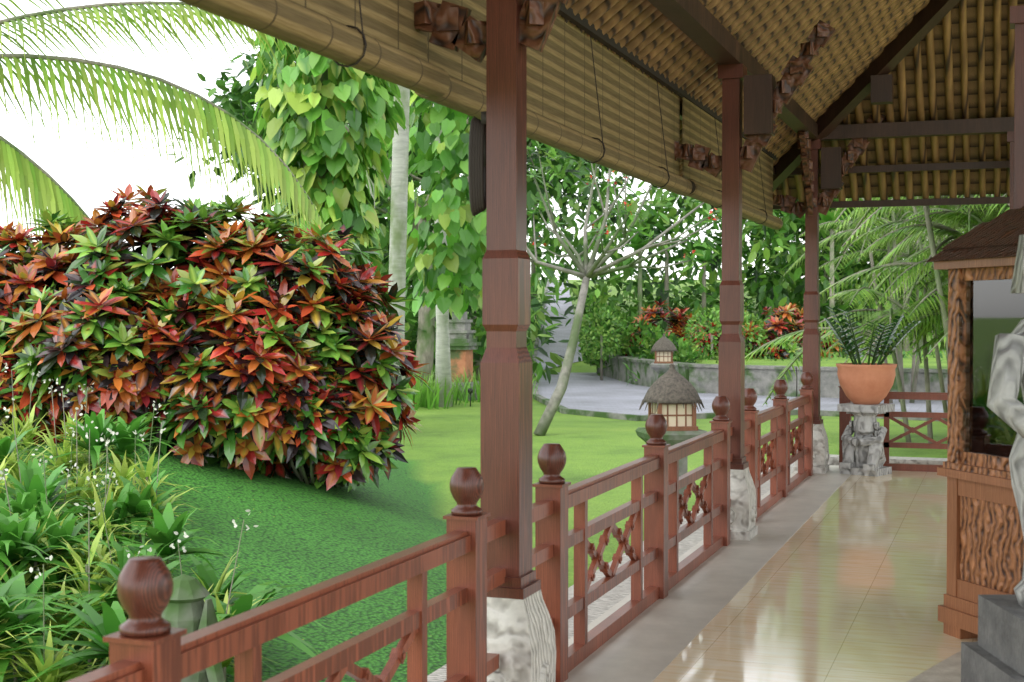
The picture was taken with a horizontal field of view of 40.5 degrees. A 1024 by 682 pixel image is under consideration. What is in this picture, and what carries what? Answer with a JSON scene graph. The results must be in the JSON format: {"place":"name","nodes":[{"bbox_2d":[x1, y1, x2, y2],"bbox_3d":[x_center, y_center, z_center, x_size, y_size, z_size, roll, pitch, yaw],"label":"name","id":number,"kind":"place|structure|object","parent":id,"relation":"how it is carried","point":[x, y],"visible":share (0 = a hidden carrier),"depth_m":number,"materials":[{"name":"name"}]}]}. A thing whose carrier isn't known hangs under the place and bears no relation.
{"place":"outdoors","nodes":[
{"label":"outdoors","id":0,"kind":"place"},
{"bbox_2d":[0,0,914,279],"label":"sky","id":1,"kind":"structure","parent":0,"point":[84,184],"materials":[{"name":"white"}]},
{"bbox_2d":[1,280,946,681],"bbox_3d":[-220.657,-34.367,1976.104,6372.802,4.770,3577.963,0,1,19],"label":"terrain","id":2,"kind":"structure","parent":0,"point":[303,534],"depth_m":12.89,"materials":[{"name":"green plant"}]},
{"bbox_2d":[162,574,224,681],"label":"garden statue","id":3,"kind":"object","parent":2,"relation":"on","point":[189,609],"visible":0.4,"depth_m":6.52,"materials":[{"name":"stone"}]},
{"bbox_2d":[366,85,452,406],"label":"palm trunks","id":4,"kind":"object","parent":2,"relation":"on","point":[398,216],"visible":0.22,"depth_m":28.83,"materials":[{"name":"grey plant"}]},
{"bbox_2d":[0,170,846,491],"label":"croton leaves","id":5,"kind":"object","parent":2,"relation":"on","point":[276,378],"visible":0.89,"depth_m":13.53,"materials":[{"name":"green plant"}]},
{"bbox_2d":[449,312,480,400],"bbox_3d":[-1.357,0.272,35.990,1.123,2.470,1.123,0,1,19],"label":"shrine","id":6,"kind":"object","parent":2,"relation":"on","point":[461,332],"depth_m":35.74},
{"bbox_2d":[468,388,472,406],"bbox_3d":[-0.990,1.344,33.010,0.140,0.430,0.133,0,1,19],"label":"garden spotlight","id":7,"kind":"object","parent":2,"relation":"on","point":[470,390],"visible":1,"depth_m":32.98,"materials":[{"name":"black metal"}]},
{"bbox_2d":[0,1,1009,681],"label":"branches and stems","id":8,"kind":"object","parent":2,"relation":"on","point":[424,351],"visible":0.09,"depth_m":23.17,"materials":[{"name":"green plant"}]},
{"bbox_2d":[527,148,713,435],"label":"frangipani limbs","id":9,"kind":"object","parent":2,"relation":"on","point":[588,269],"visible":0.94,"depth_m":25.90,"materials":[{"name":"grey plant"}]},
{"bbox_2d":[635,427,706,496],"bbox_3d":[1.685,1.448,14.616,0.860,1.038,0.860,0,1,19],"label":"lantern pedestal","id":10,"kind":"object","parent":2,"relation":"on","point":[672,438],"visible":0.18,"depth_m":14.35,"materials":[{"name":"stone"}]},
{"bbox_2d":[648,403,697,430],"bbox_3d":[1.685,0.771,14.604,0.597,0.317,0.597,0,1,19],"label":"lantern frame","id":11,"kind":"object","parent":10,"relation":"on","point":[693,427],"visible":0.5,"depth_m":14.42,"materials":[{"name":"brown wood"}]},
{"bbox_2d":[651,403,691,425],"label":"lantern panels","id":12,"kind":"object","parent":11,"relation":"in","point":[672,419],"visible":0.54,"depth_m":14.43,"materials":[{"name":"beige paper"}]},
{"bbox_2d":[639,363,704,411],"bbox_3d":[1.677,0.483,14.587,0.692,0.498,0.662,0,1,19],"label":"lantern roof","id":13,"kind":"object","parent":11,"relation":"on","point":[671,385],"visible":1,"depth_m":14.41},
{"bbox_2d":[427,455,946,681],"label":"outer ledge","id":14,"kind":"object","parent":2,"relation":"on","point":[601,605],"depth_m":8.53,"materials":[{"name":"white stone"}]},
{"bbox_2d":[564,465,850,681],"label":"floor border","id":15,"kind":"object","parent":14,"relation":"on","point":[653,641],"visible":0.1,"depth_m":7.84,"materials":[{"name":"stone"}]},
{"bbox_2d":[653,470,977,681],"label":"marble floor","id":16,"kind":"structure","parent":14,"relation":"on","point":[847,582],"depth_m":7.77,"materials":[{"name":"beige stone"}]},
{"bbox_2d":[66,386,947,681],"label":"railing","id":17,"kind":"object","parent":16,"relation":"on","point":[654,566],"visible":0.83,"depth_m":6.03,"materials":[{"name":"brown wood"}]},
{"bbox_2d":[116,372,812,636],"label":"railing finials","id":18,"kind":"object","parent":17,"relation":"on","point":[144,585],"visible":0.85,"depth_m":5.05,"materials":[{"name":"brown wood"}]},
{"bbox_2d":[355,421,946,681],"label":"railing rosettes","id":19,"kind":"object","parent":17,"relation":"attached to","point":[366,675],"visible":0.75,"depth_m":7.34,"materials":[{"name":"brown wood"}]},
{"bbox_2d":[487,423,829,681],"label":"stone column bases","id":20,"kind":"object","parent":16,"relation":"on","point":[521,641],"visible":0.4,"depth_m":5.44,"materials":[{"name":"white stone"}]},
{"bbox_2d":[480,0,1023,599],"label":"timber columns","id":21,"kind":"structure","parent":20,"relation":"on","point":[506,390],"depth_m":5.47,"materials":[{"name":"brown wood"}]},
{"bbox_2d":[468,111,485,215],"bbox_3d":[-0.114,-0.703,5.516,0.094,0.414,0.100,0,1,19],"label":"speaker","id":22,"kind":"object","parent":21,"relation":"attached to","point":[477,165],"visible":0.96,"depth_m":5.49,"materials":[{"name":"grey plastic"}]},
{"bbox_2d":[648,0,1013,219],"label":"roof beams","id":23,"kind":"structure","parent":21,"relation":"on","point":[698,23],"depth_m":13.46,"materials":[{"name":"brown wood"}]},
{"bbox_2d":[178,0,782,229],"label":"bamboo blinds","id":24,"kind":"object","parent":23,"relation":"hanging from","point":[562,101],"visible":0.86,"depth_m":7.45,"materials":[{"name":"beige wicker"}]},
{"bbox_2d":[333,0,775,223],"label":"blind cords","id":25,"kind":"object","parent":24,"relation":"attached to","point":[592,31],"visible":0.57,"depth_m":8.67,"materials":[{"name":"brown plastic"}]},
{"bbox_2d":[422,94,695,193],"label":"blind roll ends","id":26,"kind":"object","parent":24,"relation":"on","point":[693,186],"visible":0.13,"depth_m":10.29,"materials":[{"name":"brown"}]},
{"bbox_2d":[414,0,885,218],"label":"carved brackets","id":27,"kind":"object","parent":23,"relation":"attached to","point":[451,26],"visible":0.7,"depth_m":9.86,"materials":[{"name":"brown wood"}]},
{"bbox_2d":[557,0,1016,201],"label":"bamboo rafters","id":28,"kind":"object","parent":23,"relation":"on","point":[770,36],"visible":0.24,"depth_m":12.36,"materials":[{"name":"beige wood"}]},
{"bbox_2d":[777,0,1023,199],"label":"rafters","id":29,"kind":"object","parent":23,"relation":"on","point":[972,80],"depth_m":13.79,"materials":[{"name":"brown wood"}]},
{"bbox_2d":[837,403,894,476],"bbox_3d":[3.606,0.999,14.153,0.455,0.712,0.430,1,1,39],"label":"pot statue","id":30,"kind":"object","parent":16,"relation":"on","point":[863,451],"visible":1,"depth_m":14.05,"materials":[{"name":"grey stone"}]},
{"bbox_2d":[836,363,896,404],"bbox_3d":[3.616,0.438,14.155,0.610,0.410,0.610,0,1,19],"label":"terracotta bowl","id":31,"kind":"object","parent":30,"relation":"on","point":[865,384],"visible":0.98,"depth_m":13.95,"materials":[{"name":"orange ceramic"}]},
{"bbox_2d":[824,306,922,364],"bbox_3d":[3.689,-0.023,14.162,0.974,0.668,1.241,0,1,19],"label":"pot plant","id":32,"kind":"object","parent":31,"relation":"in","point":[884,342],"depth_m":14.01,"materials":[{"name":"green plant"}]},
{"bbox_2d":[907,641,977,681],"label":"stone slab","id":33,"kind":"structure","parent":16,"relation":"on","point":[948,669],"depth_m":6.21,"materials":[{"name":"beige stone"}]},
{"bbox_2d":[961,595,1023,681],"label":"statue pedestal","id":34,"kind":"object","parent":33,"relation":"on","point":[995,653],"depth_m":5.28,"materials":[{"name":"grey stone"}]},
{"bbox_2d":[987,234,1023,607],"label":"guardian statue","id":35,"kind":"object","parent":34,"relation":"on","point":[1004,404],"visible":1,"depth_m":5.17,"materials":[{"name":"grey stone"}]},
{"bbox_2d":[934,256,1016,638],"bbox_3d":[2.793,0.544,6.688,1.470,1.880,1.470,0,1,19],"label":"cabinet frame","id":36,"kind":"object","parent":16,"relation":"on","point":[958,613],"visible":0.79,"depth_m":6.87,"materials":[{"name":"brown wood"}]},
{"bbox_2d":[926,206,1023,261],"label":"roof","id":37,"kind":"structure","parent":36,"relation":"on","point":[997,236],"depth_m":6.72,"materials":[{"name":"brown wood"}]},
{"bbox_2d":[943,266,1023,594],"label":"cabinet carving","id":38,"kind":"object","parent":36,"relation":"attached to","point":[991,546],"visible":0.85,"depth_m":6.82},
{"bbox_2d":[966,279,1023,457],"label":"mirror","id":39,"kind":"object","parent":36,"relation":"in","point":[995,307],"visible":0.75,"depth_m":6.78,"materials":[{"name":"clear mirror"}]},
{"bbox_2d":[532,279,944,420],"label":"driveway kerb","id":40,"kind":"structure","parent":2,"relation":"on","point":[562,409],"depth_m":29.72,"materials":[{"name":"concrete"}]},
{"bbox_2d":[597,354,947,400],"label":"retaining wall","id":41,"kind":"structure","parent":2,"relation":"on","point":[703,378],"depth_m":37.27,"materials":[{"name":"stone"}]},
{"bbox_2d":[535,281,947,414],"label":"driveway paving","id":42,"kind":"structure","parent":0,"point":[590,391],"depth_m":38.07,"materials":[{"name":"grey concrete"}]},
{"bbox_2d":[650,363,677,377],"bbox_3d":[4.056,1.040,37.016,0.849,0.900,0.849,0,1,19],"label":"lantern pedestal","id":43,"kind":"object","parent":42,"relation":"on","point":[660,369],"visible":0.5,"depth_m":36.71,"materials":[{"name":"grey stone"}]},
{"bbox_2d":[654,351,673,362],"bbox_3d":[4.056,0.410,37.005,0.589,0.360,0.589,0,1,19],"label":"lantern frame","id":44,"kind":"object","parent":43,"relation":"on","point":[663,361],"visible":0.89,"depth_m":36.78,"materials":[{"name":"brown wood"}]},
{"bbox_2d":[657,351,670,360],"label":"lantern panels","id":45,"kind":"object","parent":44,"relation":"in","point":[667,353],"visible":0.64,"depth_m":36.80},
{"bbox_2d":[650,334,678,354],"bbox_3d":[4.069,0.082,36.995,0.747,0.565,0.764,0,1,19],"label":"lantern roof","id":46,"kind":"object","parent":44,"relation":"on","point":[663,343],"visible":1,"depth_m":36.78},
{"bbox_2d":[699,363,946,368],"bbox_3d":[7.543,1.049,41.251,6.918,0.815,25.698,-1,1,-33],"label":"coping","id":47,"kind":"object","parent":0,"point":[802,365],"depth_m":38.75,"materials":[{"name":"grey concrete"}]},
{"label":"ground","id":48,"kind":"structure","parent":0,"visible":0},
{"bbox_2d":[0,0,1009,681],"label":"foliage leaves","id":49,"kind":"object","parent":48,"relation":"on","point":[274,100],"visible":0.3,"depth_m":24.16,"materials":[{"name":"green plant"}]}
]}

